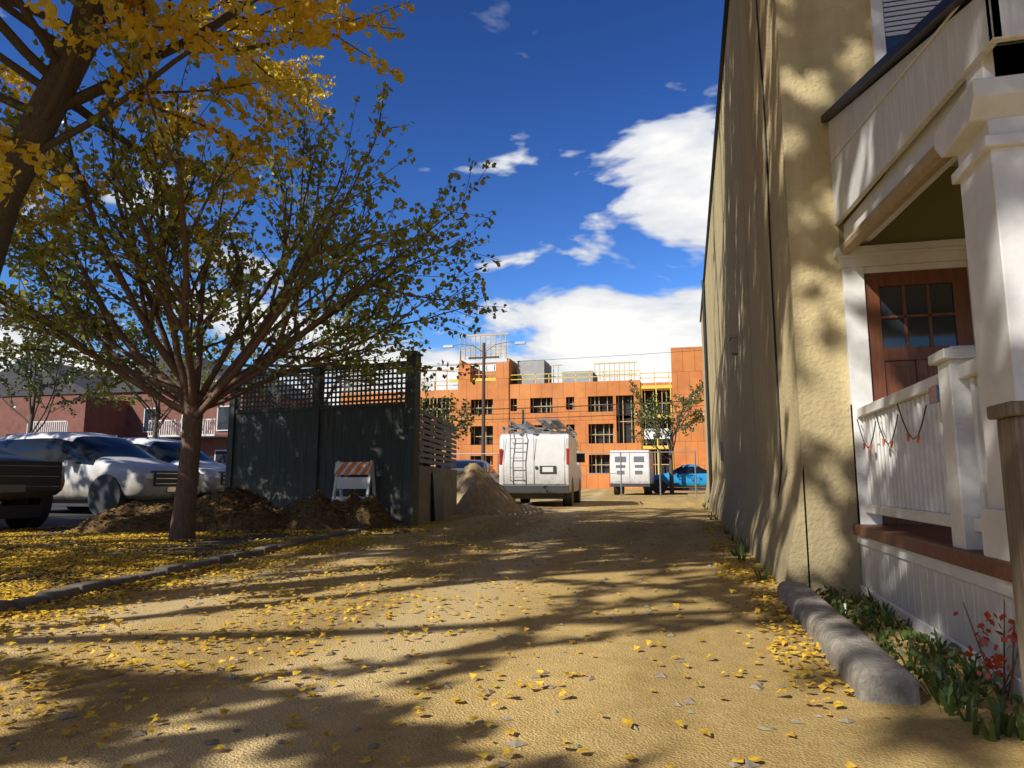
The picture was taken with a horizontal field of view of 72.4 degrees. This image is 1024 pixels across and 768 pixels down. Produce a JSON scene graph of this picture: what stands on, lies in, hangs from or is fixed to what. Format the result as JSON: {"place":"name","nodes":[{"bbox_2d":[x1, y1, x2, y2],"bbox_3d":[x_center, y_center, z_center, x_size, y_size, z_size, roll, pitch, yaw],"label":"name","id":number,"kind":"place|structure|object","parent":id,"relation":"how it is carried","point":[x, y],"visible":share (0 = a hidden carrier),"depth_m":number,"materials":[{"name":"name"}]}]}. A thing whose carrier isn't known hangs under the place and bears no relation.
{"place":"outdoors","nodes":[
{"label":"outdoors","id":0,"kind":"place"},
{"bbox_2d":[0,506,94,529],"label":"parking lot asphalt","id":1,"kind":"structure","parent":0,"point":[60,515],"depth_m":13.15,"materials":[{"name":"grey asphalt"}]},
{"bbox_2d":[0,450,64,527],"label":"black pickup truck","id":2,"kind":"object","parent":1,"relation":"on","point":[30,487],"visible":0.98,"depth_m":9.99,"materials":[{"name":"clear metal"}]},
{"bbox_2d":[0,432,203,514],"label":"white suv","id":3,"kind":"object","parent":1,"relation":"on","point":[103,472],"visible":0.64,"depth_m":14.80,"materials":[{"name":"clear metal"}]},
{"bbox_2d":[0,354,329,464],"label":"rowhouses","id":4,"kind":"structure","parent":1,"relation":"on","point":[127,421],"depth_m":46.19,"materials":[{"name":"brick"}]},
{"bbox_2d":[123,438,225,497],"bbox_3d":[-9.691,2.481,19.549,5.113,1.978,2.300,-3,-9,20],"label":"car","id":5,"kind":"object","parent":1,"relation":"on","point":[210,469],"visible":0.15,"depth_m":18.72,"materials":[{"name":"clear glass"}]},
{"bbox_2d":[455,451,696,496],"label":"fence posts","id":6,"kind":"object","parent":1,"relation":"on","point":[620,473],"visible":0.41,"depth_m":32.94,"materials":[{"name":"silver metal"}]},
{"bbox_2d":[0,288,109,432],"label":"tree","id":7,"kind":"object","parent":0,"point":[33,388],"depth_m":38.44,"materials":[{"name":"green plant"}]},
{"bbox_2d":[59,301,239,437],"bbox_3d":[-18.258,0.780,35.979,8.288,10.030,8.337,3,-9,-21],"label":"tree","id":8,"kind":"object","parent":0,"point":[119,398],"depth_m":35.33,"materials":[{"name":"green plant"}]},
{"bbox_2d":[0,0,413,289],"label":"ginkgo tree","id":9,"kind":"object","parent":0,"point":[309,37],"depth_m":6.68,"materials":[{"name":"yellow plant"}]},
{"bbox_2d":[179,253,423,408],"bbox_3d":[-6.887,-0.443,24.378,7.734,9.224,7.460,2,-8,-13],"label":"tree","id":10,"kind":"object","parent":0,"point":[314,330],"depth_m":24.22,"materials":[{"name":"green plant"}]},
{"bbox_2d":[332,460,375,500],"bbox_3d":[-2.488,1.724,11.043,0.680,1.020,0.400,-3,-9,22],"label":"traffic barricade","id":11,"kind":"object","parent":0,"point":[341,483],"visible":0.6,"depth_m":11.01,"materials":[{"name":"white plastic"}]},
{"bbox_2d":[0,0,724,404],"label":"sky","id":12,"kind":"structure","parent":0,"point":[595,119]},
{"bbox_2d":[389,377,479,466],"bbox_3d":[-2.189,1.574,17.087,2.867,3.198,2.619,-2,-8,14],"label":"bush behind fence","id":13,"kind":"object","parent":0,"point":[451,409],"depth_m":16.78,"materials":[{"name":"green plant"}]},
{"bbox_2d":[0,489,1023,767],"bbox_3d":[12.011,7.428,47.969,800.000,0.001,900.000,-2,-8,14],"label":"ground","id":14,"kind":"structure","parent":0,"point":[928,733],"depth_m":2.56,"materials":[{"name":"beige sand"}]},
{"bbox_2d":[72,502,172,533],"bbox_3d":[-5.311,1.907,10.006,1.800,0.428,1.500,-2,-8,14],"label":"leaf pile","id":15,"kind":"object","parent":14,"relation":"on","point":[102,526],"visible":0.52,"depth_m":9.47,"materials":[{"name":"brown plant"}]},
{"bbox_2d":[0,527,329,599],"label":"planting strip soil","id":16,"kind":"structure","parent":14,"relation":"on","point":[225,540],"depth_m":7.23,"materials":[{"name":"brown soil"}]},
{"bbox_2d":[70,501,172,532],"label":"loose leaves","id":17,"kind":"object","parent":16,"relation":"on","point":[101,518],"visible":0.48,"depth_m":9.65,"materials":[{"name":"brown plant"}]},
{"bbox_2d":[196,484,283,531],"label":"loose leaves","id":18,"kind":"object","parent":16,"relation":"on","point":[270,508],"visible":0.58,"depth_m":10.05,"materials":[{"name":"brown plant"}]},
{"bbox_2d":[0,527,368,614],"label":"curb","id":19,"kind":"structure","parent":14,"relation":"on","point":[72,590],"depth_m":4.90,"materials":[{"name":"grey concrete"}]},
{"bbox_2d":[196,486,281,531],"bbox_3d":[-4.124,1.853,10.445,2.100,0.658,1.600,-2,-8,14],"label":"leaf pile","id":20,"kind":"object","parent":14,"relation":"on","point":[242,517],"visible":0.58,"depth_m":9.86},
{"bbox_2d":[0,0,506,540],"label":"tree","id":21,"kind":"object","parent":14,"relation":"on","point":[343,251],"depth_m":8.18,"materials":[{"name":"green plant"}]},
{"bbox_2d":[279,493,346,530],"bbox_3d":[-2.899,1.893,10.393,1.400,0.564,1.200,-2,-8,14],"label":"leaf pile","id":22,"kind":"object","parent":14,"relation":"on","point":[319,525],"visible":0.66,"depth_m":9.99,"materials":[{"name":"brown plant"}]},
{"bbox_2d":[225,350,422,526],"bbox_3d":[-3.273,0.945,11.788,3.886,2.770,0.220,-3,-9,22],"label":"fence","id":23,"kind":"object","parent":14,"relation":"on","point":[280,457],"visible":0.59,"depth_m":11.70,"materials":[{"name":"paint"}]},
{"bbox_2d":[342,491,392,529],"bbox_3d":[-2.269,1.889,10.444,1.000,0.586,0.900,-2,-8,14],"label":"leaf pile","id":24,"kind":"object","parent":14,"relation":"on","point":[363,519],"visible":0.62,"depth_m":10.17,"materials":[{"name":"brown plant"}]},
{"bbox_2d":[109,341,703,460],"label":"power lines","id":25,"kind":"object","parent":14,"relation":"on","point":[483,409],"visible":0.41,"depth_m":47.91,"materials":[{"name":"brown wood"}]},
{"bbox_2d":[0,504,853,767],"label":"loose gravel stones","id":26,"kind":"object","parent":14,"relation":"on","point":[747,763],"visible":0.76,"depth_m":3.01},
{"bbox_2d":[418,409,456,525],"bbox_3d":[-1.378,1.583,13.130,0.250,1.880,4.145,-1,-8,4],"label":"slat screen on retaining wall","id":27,"kind":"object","parent":14,"relation":"on","point":[437,492],"visible":0.75,"depth_m":12.63,"materials":[{"name":"brown wood"}]},
{"bbox_2d":[442,460,498,482],"bbox_3d":[-1.412,3.201,22.797,2.140,1.455,4.848,-1,-8,6],"label":"car","id":28,"kind":"object","parent":14,"relation":"on","point":[485,465],"visible":0.06,"depth_m":21.91,"materials":[{"name":"grey"}]},
{"bbox_2d":[456,463,520,514],"bbox_3d":[-0.960,2.398,16.132,2.500,1.162,2.200,-2,-8,14],"label":"dirt pile","id":29,"kind":"object","parent":14,"relation":"on","point":[480,490],"visible":0.58,"depth_m":15.47,"materials":[{"name":"beige sand"}]},
{"bbox_2d":[464,512,542,515],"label":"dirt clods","id":30,"kind":"object","parent":14,"relation":"on","point":[501,514],"visible":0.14,"depth_m":14.89,"materials":[{"name":"brown soil"}]},
{"bbox_2d":[0,518,1023,767],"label":"fallen leaves","id":31,"kind":"object","parent":14,"relation":"on","point":[22,558],"visible":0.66,"depth_m":4.50,"materials":[{"name":"yellow plant"}]},
{"bbox_2d":[279,490,345,529],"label":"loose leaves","id":32,"kind":"object","parent":31,"relation":"on","point":[312,508],"visible":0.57,"depth_m":10.12,"materials":[{"name":"brown plant"}]},
{"bbox_2d":[196,525,430,534],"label":"leaf litter clumps","id":33,"kind":"object","parent":31,"relation":"on","point":[405,530],"visible":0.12,"depth_m":9.60,"materials":[{"name":"plant"}]},
{"bbox_2d":[342,489,393,528],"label":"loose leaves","id":34,"kind":"object","parent":31,"relation":"on","point":[361,506],"visible":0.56,"depth_m":10.26,"materials":[{"name":"brown plant"}]},
{"bbox_2d":[516,503,558,512],"bbox_3d":[-0.161,2.933,16.585,2.600,0.227,2.000,-2,-8,14],"label":"gravel pile","id":35,"kind":"object","parent":14,"relation":"on","point":[526,508],"visible":0.3,"depth_m":16.04,"materials":[{"name":"grey gravel"}]},
{"bbox_2d":[499,419,584,505],"bbox_3d":[1.040,2.618,22.316,2.400,2.493,5.930,-1,-8,9],"label":"white cargo van","id":36,"kind":"object","parent":14,"relation":"on","point":[536,462],"visible":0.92,"depth_m":19.73,"materials":[{"name":"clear metal"}]},
{"bbox_2d":[610,450,653,494],"bbox_3d":[7.080,5.176,40.519,2.100,2.374,6.900,-2,-8,14],"label":"trailer","id":37,"kind":"object","parent":14,"relation":"on","point":[637,469],"visible":0.97,"depth_m":37.34,"materials":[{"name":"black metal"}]},
{"bbox_2d":[627,379,704,493],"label":"thin tree","id":38,"kind":"object","parent":14,"relation":"on","point":[669,421],"depth_m":42.55,"materials":[{"name":"green plant"}]},
{"bbox_2d":[652,464,706,492],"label":"car","id":39,"kind":"object","parent":14,"relation":"on","point":[684,477],"visible":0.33,"depth_m":43.45,"materials":[{"name":"blue metal"}]},
{"bbox_2d":[701,0,873,596],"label":"stucco house walls","id":40,"kind":"structure","parent":14,"relation":"on","point":[817,59],"depth_m":4.79,"materials":[{"name":"beige paint"}]},
{"bbox_2d":[700,0,728,321],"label":"roof edge","id":41,"kind":"object","parent":40,"relation":"on","point":[724,29],"visible":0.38,"depth_m":11.28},
{"bbox_2d":[701,0,781,502],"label":"drainpipe","id":42,"kind":"object","parent":40,"relation":"attached to","point":[734,344],"depth_m":5.67,"materials":[{"name":"beige metal"}]},
{"bbox_2d":[833,166,974,524],"bbox_3d":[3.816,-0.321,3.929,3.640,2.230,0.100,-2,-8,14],"label":"front door and surround","id":43,"kind":"structure","parent":40,"relation":"attached to","point":[907,303],"depth_m":4.32,"materials":[{"name":"brown paint"}]},
{"bbox_2d":[869,0,941,64],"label":"window","id":44,"kind":"structure","parent":40,"relation":"attached to","point":[893,23],"depth_m":4.57,"materials":[{"name":"white paint"}]},
{"bbox_2d":[777,581,920,705],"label":"concrete kerb","id":45,"kind":"structure","parent":14,"relation":"on","point":[866,667],"depth_m":2.48,"materials":[{"name":"grey concrete"}]},
{"bbox_2d":[702,503,1023,741],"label":"plants","id":46,"kind":"object","parent":14,"relation":"on","point":[948,696],"visible":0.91,"depth_m":2.29,"materials":[{"name":"green plant"}]},
{"bbox_2d":[821,0,1023,702],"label":"porch","id":47,"kind":"object","parent":14,"relation":"on","point":[927,100],"visible":0.93,"depth_m":2.67,"materials":[{"name":"white paint"}]},
{"bbox_2d":[857,385,939,450],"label":"string lights","id":48,"kind":"object","parent":47,"relation":"attached to","point":[933,391],"visible":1,"depth_m":3.25,"materials":[{"name":"black plastic"}]},
{"bbox_2d":[986,401,1023,699],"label":"timber post","id":49,"kind":"object","parent":14,"relation":"on","point":[1008,416],"visible":1,"depth_m":1.71,"materials":[{"name":"brown wood"}]},
{"bbox_2d":[341,333,706,488],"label":"construction building","id":50,"kind":"structure","parent":0,"point":[527,384],"depth_m":76.16,"materials":[{"name":"brown"}]}
]}

